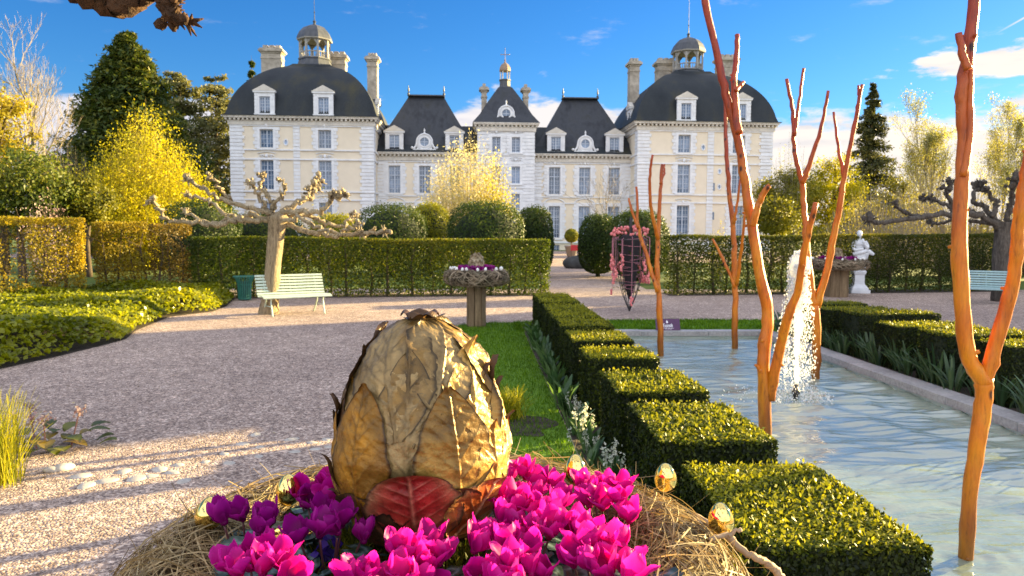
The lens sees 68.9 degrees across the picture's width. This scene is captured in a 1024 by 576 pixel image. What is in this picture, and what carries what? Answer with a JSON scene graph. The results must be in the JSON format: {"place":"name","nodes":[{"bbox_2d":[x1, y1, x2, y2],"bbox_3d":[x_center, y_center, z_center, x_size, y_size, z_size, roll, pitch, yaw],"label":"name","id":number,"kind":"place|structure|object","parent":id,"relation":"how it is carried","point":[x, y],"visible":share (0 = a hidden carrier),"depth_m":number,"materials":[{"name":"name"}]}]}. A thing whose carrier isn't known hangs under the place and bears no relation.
{"place":"outdoors","nodes":[
{"label":"outdoors","id":0,"kind":"place"},
{"bbox_2d":[213,293,532,297],"bbox_3d":[-3.963,0.214,21.249,10.525,0.001,1.091,0,4,-10],"label":"hedge bed","id":1,"kind":"object","parent":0,"point":[414,295],"visible":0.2,"depth_m":21.34,"materials":[{"name":"soil"}]},
{"bbox_2d":[187,235,550,297],"bbox_3d":[-3.922,-0.624,21.198,10.223,1.756,1.120,0,4,-10],"label":"clipped hedge","id":2,"kind":"object","parent":1,"relation":"on","point":[204,242],"visible":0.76,"depth_m":21.04,"materials":[{"name":"plant"}]},
{"bbox_2d":[10,251,942,288],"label":"gravel path","id":3,"kind":"structure","parent":0,"point":[562,276],"depth_m":30.58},
{"bbox_2d":[421,130,519,256],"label":"blossoming tree","id":4,"kind":"object","parent":3,"relation":"on","point":[457,199],"visible":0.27,"depth_m":46.88,"materials":[{"name":"plant"}]},
{"bbox_2d":[577,211,615,276],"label":"clipped shrub","id":5,"kind":"object","parent":3,"relation":"on","point":[592,242],"visible":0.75,"depth_m":30.55,"materials":[{"name":"green plant"}]},
{"bbox_2d":[0,288,1023,575],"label":"gravel court","id":6,"kind":"object","parent":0,"point":[208,388],"visible":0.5,"depth_m":8.05,"materials":[{"name":"gravel"}]},
{"bbox_2d":[0,384,54,487],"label":"grass tuft","id":7,"kind":"object","parent":6,"relation":"on","point":[7,459],"visible":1,"depth_m":5.33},
{"bbox_2d":[0,208,86,292],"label":"clipped hedge","id":8,"kind":"object","parent":6,"relation":"on","point":[77,245],"visible":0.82,"depth_m":17.89,"materials":[{"name":"plant"}]},
{"bbox_2d":[3,401,116,455],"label":"bergenia plant","id":9,"kind":"object","parent":6,"relation":"on","point":[44,444],"visible":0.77,"depth_m":6.17,"materials":[{"name":"green plant"}]},
{"bbox_2d":[0,298,234,367],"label":"planting bed","id":10,"kind":"object","parent":6,"relation":"on","point":[76,347],"visible":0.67,"depth_m":12.26,"materials":[{"name":"soil"}]},
{"bbox_2d":[0,278,234,365],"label":"ground cover","id":11,"kind":"object","parent":10,"relation":"on","point":[58,309],"visible":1,"depth_m":14.36,"materials":[{"name":"green plant"}]},
{"bbox_2d":[80,220,155,291],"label":"clipped hedge","id":12,"kind":"object","parent":6,"relation":"on","point":[105,225],"visible":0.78,"depth_m":19.11,"materials":[{"name":"plant"}]},
{"bbox_2d":[68,0,203,36],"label":"pollarded tree","id":13,"kind":"object","parent":6,"relation":"on","point":[173,16],"visible":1,"depth_m":3.77,"materials":[{"name":"brown plant"}]},
{"bbox_2d":[137,223,192,282],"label":"clipped hedge","id":14,"kind":"object","parent":6,"relation":"on","point":[167,250],"visible":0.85,"depth_m":20.06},
{"bbox_2d":[143,171,392,314],"bbox_3d":[-5.150,-0.977,16.348,5.239,3.263,2.030,0,4,-2],"label":"pollarded tree","id":15,"kind":"object","parent":6,"relation":"on","point":[280,221],"visible":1,"depth_m":16.19,"materials":[{"name":"brown plant"}]},
{"bbox_2d":[254,273,331,316],"bbox_3d":[-4.800,0.147,16.408,1.500,0.872,0.746,-3,5,-34],"label":"park bench","id":16,"kind":"object","parent":6,"relation":"on","point":[290,294],"visible":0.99,"depth_m":16.52,"materials":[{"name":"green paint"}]},
{"bbox_2d":[108,438,770,575],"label":"nest stand","id":17,"kind":"object","parent":6,"relation":"on","point":[671,536],"visible":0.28,"depth_m":1.47,"materials":[{"name":"wicker"}]},
{"bbox_2d":[206,494,304,575],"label":"cyclamen plant","id":18,"kind":"object","parent":17,"relation":"on","point":[222,509],"visible":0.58,"depth_m":1.43,"materials":[{"name":"purple plant"}]},
{"bbox_2d":[208,525,319,575],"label":"cyclamen plant","id":19,"kind":"object","parent":17,"relation":"on","point":[266,552],"visible":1,"depth_m":1.22,"materials":[{"name":"pink plant"}]},
{"bbox_2d":[276,474,299,506],"bbox_3d":[-0.481,0.434,1.607,0.052,0.070,0.052,9,9,41],"label":"golden egg","id":20,"kind":"object","parent":17,"relation":"on","point":[286,498],"visible":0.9,"depth_m":1.59,"materials":[{"name":"gold metal"}]},
{"bbox_2d":[281,466,353,552],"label":"cyclamen plant","id":21,"kind":"object","parent":17,"relation":"on","point":[322,482],"visible":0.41,"depth_m":1.58,"materials":[{"name":"purple plant"}]},
{"bbox_2d":[278,482,388,575],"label":"cyclamen plant","id":22,"kind":"object","parent":17,"relation":"on","point":[327,515],"visible":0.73,"depth_m":1.39,"materials":[{"name":"purple plant"}]},
{"bbox_2d":[328,545,419,575],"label":"cyclamen plant","id":23,"kind":"object","parent":17,"relation":"on","point":[369,564],"visible":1,"depth_m":1.20,"materials":[{"name":"pink plant"}]},
{"bbox_2d":[321,308,514,547],"bbox_3d":[-0.186,0.285,1.565,0.374,0.481,0.384,-4,6,-43],"label":"leaf egg","id":24,"kind":"object","parent":17,"relation":"on","point":[421,424],"visible":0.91,"depth_m":1.44,"materials":[{"name":"brown metal"}]},
{"bbox_2d":[380,517,463,575],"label":"cyclamen plant","id":25,"kind":"object","parent":17,"relation":"on","point":[429,548],"visible":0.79,"depth_m":1.28,"materials":[{"name":"pink plant"}]},
{"bbox_2d":[462,534,559,575],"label":"cyclamen plant","id":26,"kind":"object","parent":17,"relation":"on","point":[508,557],"visible":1,"depth_m":1.22,"materials":[{"name":"pink plant"}]},
{"bbox_2d":[467,502,572,575],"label":"cyclamen plant","id":27,"kind":"object","parent":17,"relation":"on","point":[528,535],"visible":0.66,"depth_m":1.34,"materials":[{"name":"pink plant"}]},
{"bbox_2d":[483,476,577,574],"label":"cyclamen plant","id":28,"kind":"object","parent":17,"relation":"on","point":[512,502],"visible":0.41,"depth_m":1.47,"materials":[{"name":"pink plant"}]},
{"bbox_2d":[488,454,572,542],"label":"cyclamen plant","id":29,"kind":"object","parent":17,"relation":"on","point":[539,478],"visible":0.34,"depth_m":1.66,"materials":[{"name":"pink plant"}]},
{"bbox_2d":[541,501,604,575],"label":"cyclamen plant","id":30,"kind":"object","parent":17,"relation":"on","point":[580,514],"visible":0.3,"depth_m":1.38,"materials":[{"name":"pink plant"}]},
{"bbox_2d":[570,466,641,524],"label":"cyclamen plant","id":31,"kind":"object","parent":17,"relation":"on","point":[605,490],"visible":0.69,"depth_m":1.56,"materials":[{"name":"pink plant"}]},
{"bbox_2d":[555,517,683,575],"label":"cyclamen plant","id":32,"kind":"object","parent":17,"relation":"on","point":[603,549],"visible":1,"depth_m":1.26,"materials":[{"name":"pink plant"}]},
{"bbox_2d":[708,502,733,534],"bbox_3d":[0.429,0.475,1.534,0.052,0.070,0.052,0,8,41],"label":"golden egg","id":33,"kind":"object","parent":17,"relation":"on","point":[720,513],"visible":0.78,"depth_m":1.52,"materials":[{"name":"gold metal"}]},
{"bbox_2d":[691,512,784,575],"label":"twig","id":34,"kind":"object","parent":17,"relation":"on","point":[766,562],"visible":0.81,"depth_m":1.49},
{"bbox_2d":[563,328,634,398],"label":"clipped box block","id":35,"kind":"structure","parent":6,"relation":"on","point":[574,340],"depth_m":8.20,"materials":[{"name":"green plant"}]},
{"bbox_2d":[578,343,659,426],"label":"clipped box block","id":36,"kind":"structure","parent":6,"relation":"on","point":[594,361],"depth_m":6.94,"materials":[{"name":"green plant"}]},
{"bbox_2d":[610,217,649,311],"bbox_3d":[2.720,-0.540,17.270,0.976,2.178,1.012,0,4,-2],"label":"bead sculpture","id":37,"kind":"object","parent":6,"relation":"on","point":[629,255],"visible":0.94,"depth_m":17.11,"materials":[{"name":"metal"}]},
{"bbox_2d":[514,320,776,331],"bbox_3d":[3.010,0.735,14.690,5.930,0.001,1.990,0,4,-2],"label":"lawn strip","id":38,"kind":"object","parent":6,"relation":"on","point":[689,324],"visible":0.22,"depth_m":14.67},
{"bbox_2d":[514,317,781,331],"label":"grass","id":39,"kind":"structure","parent":38,"relation":"on","point":[700,321],"depth_m":14.74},
{"bbox_2d":[599,366,709,474],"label":"clipped box block","id":40,"kind":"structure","parent":6,"relation":"on","point":[619,390],"depth_m":5.63,"materials":[{"name":"green plant"}]},
{"bbox_2d":[614,329,760,335],"bbox_3d":[2.923,0.809,13.547,3.632,0.088,0.270,0,4,-2],"label":"pool coping","id":41,"kind":"object","parent":6,"relation":"on","point":[709,332],"visible":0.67,"depth_m":13.44,"materials":[{"name":"stone"}]},
{"bbox_2d":[625,398,778,509],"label":"clipped box block","id":42,"kind":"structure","parent":6,"relation":"on","point":[675,436],"depth_m":4.39,"materials":[{"name":"green plant"}]},
{"bbox_2d":[680,458,933,575],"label":"clipped box block","id":43,"kind":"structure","parent":6,"relation":"on","point":[800,519],"depth_m":2.98,"materials":[{"name":"green plant"}]},
{"bbox_2d":[811,255,870,296],"bbox_3d":[9.482,-0.331,21.762,1.788,1.240,1.792,0,4,-2],"label":"nest stand","id":44,"kind":"object","parent":6,"relation":"on","point":[838,281],"visible":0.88,"depth_m":21.45,"materials":[{"name":"brown plant"}]},
{"bbox_2d":[759,331,1023,433],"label":"pool coping","id":45,"kind":"object","parent":6,"relation":"on","point":[1008,418],"visible":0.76,"depth_m":8.69,"materials":[{"name":"stone"}]},
{"bbox_2d":[788,335,1022,412],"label":"flower bed","id":46,"kind":"object","parent":6,"relation":"on","point":[962,391],"depth_m":8.87,"materials":[{"name":"soil"}]},
{"bbox_2d":[811,304,892,347],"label":"clipped box block","id":47,"kind":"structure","parent":46,"relation":"on","point":[829,317],"depth_m":11.91,"materials":[{"name":"green plant"}]},
{"bbox_2d":[839,307,941,357],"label":"clipped box block","id":48,"kind":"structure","parent":46,"relation":"on","point":[855,321],"depth_m":10.91,"materials":[{"name":"green plant"}]},
{"bbox_2d":[872,320,985,370],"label":"clipped box block","id":49,"kind":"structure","parent":46,"relation":"on","point":[897,332],"depth_m":10.01,"materials":[{"name":"green plant"}]},
{"bbox_2d":[923,350,968,392],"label":"iris plant","id":50,"kind":"object","parent":46,"relation":"on","point":[948,381],"visible":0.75,"depth_m":8.56,"materials":[{"name":"green plant"}]},
{"bbox_2d":[915,326,1023,386],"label":"clipped box block","id":51,"kind":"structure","parent":46,"relation":"on","point":[941,340],"depth_m":9.02,"materials":[{"name":"green plant"}]},
{"bbox_2d":[970,336,1023,407],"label":"clipped box block","id":52,"kind":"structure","parent":46,"relation":"on","point":[1012,358],"depth_m":7.80,"materials":[{"name":"green plant"}]},
{"bbox_2d":[861,170,1018,301],"bbox_3d":[12.378,-1.386,20.562,7.421,3.607,2.095,0,4,-11],"label":"pollarded tree","id":53,"kind":"object","parent":6,"relation":"on","point":[1001,248],"visible":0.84,"depth_m":20.26,"materials":[{"name":"brown plant"}]},
{"bbox_2d":[969,270,1006,290],"bbox_3d":[12.566,-0.010,19.781,1.350,0.872,0.746,3,5,29],"label":"park bench","id":54,"kind":"object","parent":6,"relation":"on","point":[986,286],"visible":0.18,"depth_m":19.89,"materials":[{"name":"blue paint"}]},
{"bbox_2d":[0,238,1023,289],"bbox_3d":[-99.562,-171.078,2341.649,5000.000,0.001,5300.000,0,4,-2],"label":"ground","id":55,"kind":"structure","parent":0,"point":[90,280],"depth_m":29.28,"materials":[{"name":"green plant"}]},
{"bbox_2d":[0,80,48,275],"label":"tree","id":56,"kind":"object","parent":55,"relation":"on","point":[9,109],"visible":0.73,"depth_m":29.94,"materials":[{"name":"yellow plant"}]},
{"bbox_2d":[0,13,80,260],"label":"bare tree","id":57,"kind":"object","parent":55,"relation":"on","point":[25,81],"visible":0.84,"depth_m":45.02,"materials":[{"name":"grey plant"}]},
{"bbox_2d":[14,187,74,286],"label":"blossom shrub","id":58,"kind":"object","parent":55,"relation":"on","point":[50,244],"visible":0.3,"depth_m":23.24,"materials":[{"name":"green plant"}]},
{"bbox_2d":[0,138,122,278],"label":"evergreen shrub","id":59,"kind":"object","parent":55,"relation":"on","point":[28,191],"visible":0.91,"depth_m":27.27,"materials":[{"name":"green plant"}]},
{"bbox_2d":[48,171,127,276],"bbox_3d":[-16.560,-2.435,29.099,2.962,4.226,2.632,4,6,43],"label":"evergreen shrub","id":60,"kind":"object","parent":55,"relation":"on","point":[106,200],"visible":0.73,"depth_m":28.83,"materials":[{"name":"green plant"}]},
{"bbox_2d":[8,29,239,245],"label":"conifer tree","id":61,"kind":"object","parent":55,"relation":"on","point":[123,72],"visible":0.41,"depth_m":55.90,"materials":[{"name":"green plant"}]},
{"bbox_2d":[54,85,232,270],"bbox_3d":[-17.109,-5.218,34.992,8.461,8.703,8.307,0,4,-2],"label":"yellow tree","id":62,"kind":"object","parent":55,"relation":"on","point":[136,193],"visible":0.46,"depth_m":33.88,"materials":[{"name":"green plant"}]},
{"bbox_2d":[163,70,229,207],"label":"cedar tree","id":63,"kind":"object","parent":55,"relation":"on","point":[182,85],"visible":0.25,"depth_m":81.07,"materials":[{"name":"green plant"}]},
{"bbox_2d":[156,195,243,281],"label":"clipped shrub","id":64,"kind":"object","parent":55,"relation":"on","point":[200,211],"visible":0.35,"depth_m":25.68,"materials":[{"name":"green plant"}]},
{"bbox_2d":[193,74,233,211],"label":"cedar tree","id":65,"kind":"object","parent":55,"relation":"on","point":[220,107],"visible":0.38,"depth_m":86.54,"materials":[{"name":"green plant"}]},
{"bbox_2d":[232,212,310,273],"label":"clipped shrub","id":66,"kind":"object","parent":55,"relation":"on","point":[253,229],"visible":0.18,"depth_m":28.53,"materials":[{"name":"green plant"}]},
{"bbox_2d":[307,211,359,272],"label":"clipped shrub","id":67,"kind":"object","parent":55,"relation":"on","point":[339,218],"visible":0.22,"depth_m":31.96,"materials":[{"name":"green plant"}]},
{"bbox_2d":[352,200,427,275],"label":"clipped shrub","id":68,"kind":"object","parent":55,"relation":"on","point":[401,224],"visible":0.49,"depth_m":29.81,"materials":[{"name":"green plant"}]},
{"bbox_2d":[412,200,448,273],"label":"clipped shrub","id":69,"kind":"object","parent":55,"relation":"on","point":[436,224],"visible":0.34,"depth_m":32.16,"materials":[{"name":"green plant"}]},
{"bbox_2d":[445,198,525,274],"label":"clipped shrub","id":70,"kind":"object","parent":55,"relation":"on","point":[490,219],"visible":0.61,"depth_m":27.90,"materials":[{"name":"green plant"}]},
{"bbox_2d":[220,8,781,251],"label":"castle","id":71,"kind":"structure","parent":55,"relation":"on","point":[295,127],"depth_m":77.87,"materials":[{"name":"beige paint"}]},
{"bbox_2d":[253,127,279,149],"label":"window","id":72,"kind":"structure","parent":71,"relation":"in","point":[269,138],"depth_m":74.70,"materials":[{"name":"white glass"}]},
{"bbox_2d":[253,157,280,190],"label":"window","id":73,"kind":"structure","parent":71,"relation":"in","point":[269,167],"depth_m":75.05,"materials":[{"name":"white glass"}]},
{"bbox_2d":[312,158,338,191],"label":"window","id":74,"kind":"structure","parent":71,"relation":"in","point":[328,171],"depth_m":75.39,"materials":[{"name":"white glass"}]},
{"bbox_2d":[382,163,406,194],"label":"window","id":75,"kind":"structure","parent":71,"relation":"in","point":[394,179],"depth_m":79.18,"materials":[{"name":"white glass"}]},
{"bbox_2d":[413,163,436,194],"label":"window","id":76,"kind":"structure","parent":71,"relation":"in","point":[421,169],"depth_m":79.42,"materials":[{"name":"white glass"}]},
{"bbox_2d":[543,165,565,195],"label":"window","id":77,"kind":"structure","parent":71,"relation":"in","point":[555,177],"depth_m":80.24,"materials":[{"name":"white glass"}]},
{"bbox_2d":[573,165,596,195],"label":"window","id":78,"kind":"structure","parent":71,"relation":"in","point":[580,185],"depth_m":80.43,"materials":[{"name":"white glass"}]},
{"bbox_2d":[602,165,625,196],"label":"window","id":79,"kind":"structure","parent":71,"relation":"in","point":[614,169],"depth_m":80.58,"materials":[{"name":"white glass"}]},
{"bbox_2d":[670,203,694,239],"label":"window","id":80,"kind":"structure","parent":71,"relation":"in","point":[679,215],"depth_m":77.85,"materials":[{"name":"white glass"}]},
{"bbox_2d":[671,162,695,194],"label":"window","id":81,"kind":"structure","parent":71,"relation":"in","point":[681,175],"depth_m":77.54,"materials":[{"name":"white glass"}]},
{"bbox_2d":[515,203,554,275],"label":"clipped shrub","id":82,"kind":"object","parent":55,"relation":"on","point":[536,220],"visible":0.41,"depth_m":30.44,"materials":[{"name":"green plant"}]},
{"bbox_2d":[606,207,670,281],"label":"clipped shrub","id":83,"kind":"object","parent":55,"relation":"on","point":[621,219],"visible":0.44,"depth_m":27.50,"materials":[{"name":"green plant"}]},
{"bbox_2d":[736,193,809,271],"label":"evergreen shrub","id":84,"kind":"object","parent":55,"relation":"on","point":[771,221],"visible":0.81,"depth_m":32.87,"materials":[{"name":"green plant"}]},
{"bbox_2d":[742,156,834,257],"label":"leafy tree","id":85,"kind":"object","parent":55,"relation":"on","point":[795,189],"visible":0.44,"depth_m":45.53,"materials":[{"name":"green plant"}]},
{"bbox_2d":[806,151,876,232],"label":"leafy tree","id":86,"kind":"object","parent":55,"relation":"on","point":[830,185],"visible":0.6,"depth_m":46.88,"materials":[{"name":"green plant"}]},
{"bbox_2d":[810,82,906,251],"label":"spruce tree","id":87,"kind":"object","parent":55,"relation":"on","point":[872,125],"visible":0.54,"depth_m":74.02,"materials":[{"name":"green plant"}]},
{"bbox_2d":[817,184,928,277],"bbox_3d":[15.409,-2.457,31.598,4.599,4.037,4.616,0,4,-2],"label":"willow shrub","id":88,"kind":"object","parent":55,"relation":"on","point":[881,228],"visible":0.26,"depth_m":31.25,"materials":[{"name":"green plant"}]},
{"bbox_2d":[862,166,947,259],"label":"leafy tree","id":89,"kind":"object","parent":55,"relation":"on","point":[891,187],"visible":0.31,"depth_m":52.38,"materials":[{"name":"green plant"}]},
{"bbox_2d":[881,160,947,267],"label":"bare shrub","id":90,"kind":"object","parent":55,"relation":"on","point":[919,202],"visible":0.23,"depth_m":40.66,"materials":[{"name":"green plant"}]},
{"bbox_2d":[888,83,956,231],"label":"budding tree","id":91,"kind":"object","parent":55,"relation":"on","point":[930,143],"visible":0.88,"depth_m":48.34,"materials":[{"name":"yellow plant"}]},
{"bbox_2d":[894,175,1011,275],"bbox_3d":[19.711,-2.844,32.743,5.100,4.688,5.246,0,4,-2],"label":"willow shrub","id":92,"kind":"object","parent":55,"relation":"on","point":[943,229],"visible":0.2,"depth_m":32.44,"materials":[{"name":"green plant"}]},
{"bbox_2d":[970,91,1023,219],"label":"budding tree","id":93,"kind":"object","parent":55,"relation":"on","point":[996,151],"visible":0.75,"depth_m":48.28,"materials":[{"name":"yellow plant"}]},
{"bbox_2d":[0,0,1023,229],"label":"sky","id":94,"kind":"structure","parent":0,"point":[578,48],"materials":[{"name":"blue"}]},
{"bbox_2d":[456,321,577,466],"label":"lawn","id":95,"kind":"structure","parent":0,"point":[518,452],"depth_m":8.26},
{"bbox_2d":[441,264,508,326],"bbox_3d":[-0.699,0.158,14.382,1.342,1.245,1.334,0,4,-2],"label":"nest stand","id":96,"kind":"object","parent":95,"relation":"on","point":[475,282],"visible":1,"depth_m":14.12,"materials":[{"name":"brown plant"}]},
{"bbox_2d":[500,382,537,421],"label":"grass tuft","id":97,"kind":"object","parent":95,"relation":"on","point":[510,402],"visible":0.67,"depth_m":7.20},
{"bbox_2d":[547,308,600,357],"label":"clipped box block","id":98,"kind":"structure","parent":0,"point":[552,315],"depth_m":10.57,"materials":[{"name":"green plant"}]},
{"bbox_2d":[554,316,614,372],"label":"clipped box block","id":99,"kind":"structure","parent":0,"point":[561,325],"depth_m":9.46,"materials":[{"name":"green plant"}]},
{"bbox_2d":[661,289,990,295],"bbox_3d":[10.506,0.121,23.539,12.361,0.001,1.200,-1,4,-12],"label":"hedge bed","id":100,"kind":"object","parent":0,"point":[742,293],"visible":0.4,"depth_m":23.34,"materials":[{"name":"soil"}]},
{"bbox_2d":[662,230,993,294],"bbox_3d":[10.426,-0.825,23.428,12.679,1.986,1.141,-1,4,-12],"label":"clipped hedge","id":101,"kind":"object","parent":100,"relation":"on","point":[891,248],"visible":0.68,"depth_m":23.15,"materials":[{"name":"plant"}]},
{"bbox_2d":[849,230,874,293],"bbox_3d":[10.846,-0.817,23.175,0.716,1.941,0.560,1,4,6],"label":"statue","id":102,"kind":"object","parent":100,"relation":"on","point":[859,286],"visible":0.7,"depth_m":23.04,"materials":[{"name":"white stone"}]},
{"bbox_2d":[630,337,1023,575],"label":"pool water","id":103,"kind":"structure","parent":0,"point":[900,456],"depth_m":6.60,"materials":[{"name":"liquid"}]},
{"bbox_2d":[628,155,665,356],"bbox_3d":[2.070,-0.308,11.401,0.536,3.366,0.501,4,5,40],"label":"painted branch","id":104,"kind":"object","parent":103,"relation":"in","point":[655,278],"visible":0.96,"depth_m":11.37,"materials":[{"name":"orange wood"}]},
{"bbox_2d":[712,102,745,348],"bbox_3d":[3.596,-0.857,12.180,0.232,4.362,0.713,-2,5,-31],"label":"painted branch","id":105,"kind":"object","parent":103,"relation":"in","point":[734,274],"visible":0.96,"depth_m":12.20,"materials":[{"name":"orange wood"}]},
{"bbox_2d":[701,0,818,434],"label":"painted branch","id":106,"kind":"object","parent":103,"relation":"in","point":[768,378],"visible":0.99,"depth_m":6.81,"materials":[{"name":"orange wood"}]},
{"bbox_2d":[722,250,833,404],"bbox_3d":[2.985,0.565,8.400,1.275,1.992,0.833,0,4,-2],"label":"fountain","id":107,"kind":"object","parent":103,"relation":"in","point":[798,323],"visible":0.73,"depth_m":8.36,"materials":[{"name":"liquid"}]},
{"bbox_2d":[785,68,863,378],"bbox_3d":[3.966,-0.659,9.651,0.933,4.348,0.434,1,4,12],"label":"painted branch","id":108,"kind":"object","parent":103,"relation":"in","point":[816,298],"visible":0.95,"depth_m":9.63,"materials":[{"name":"orange wood"}]},
{"bbox_2d":[948,0,1023,560],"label":"painted branch","id":109,"kind":"object","parent":103,"relation":"in","point":[982,375],"visible":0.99,"depth_m":4.16,"materials":[{"name":"orange wood"}]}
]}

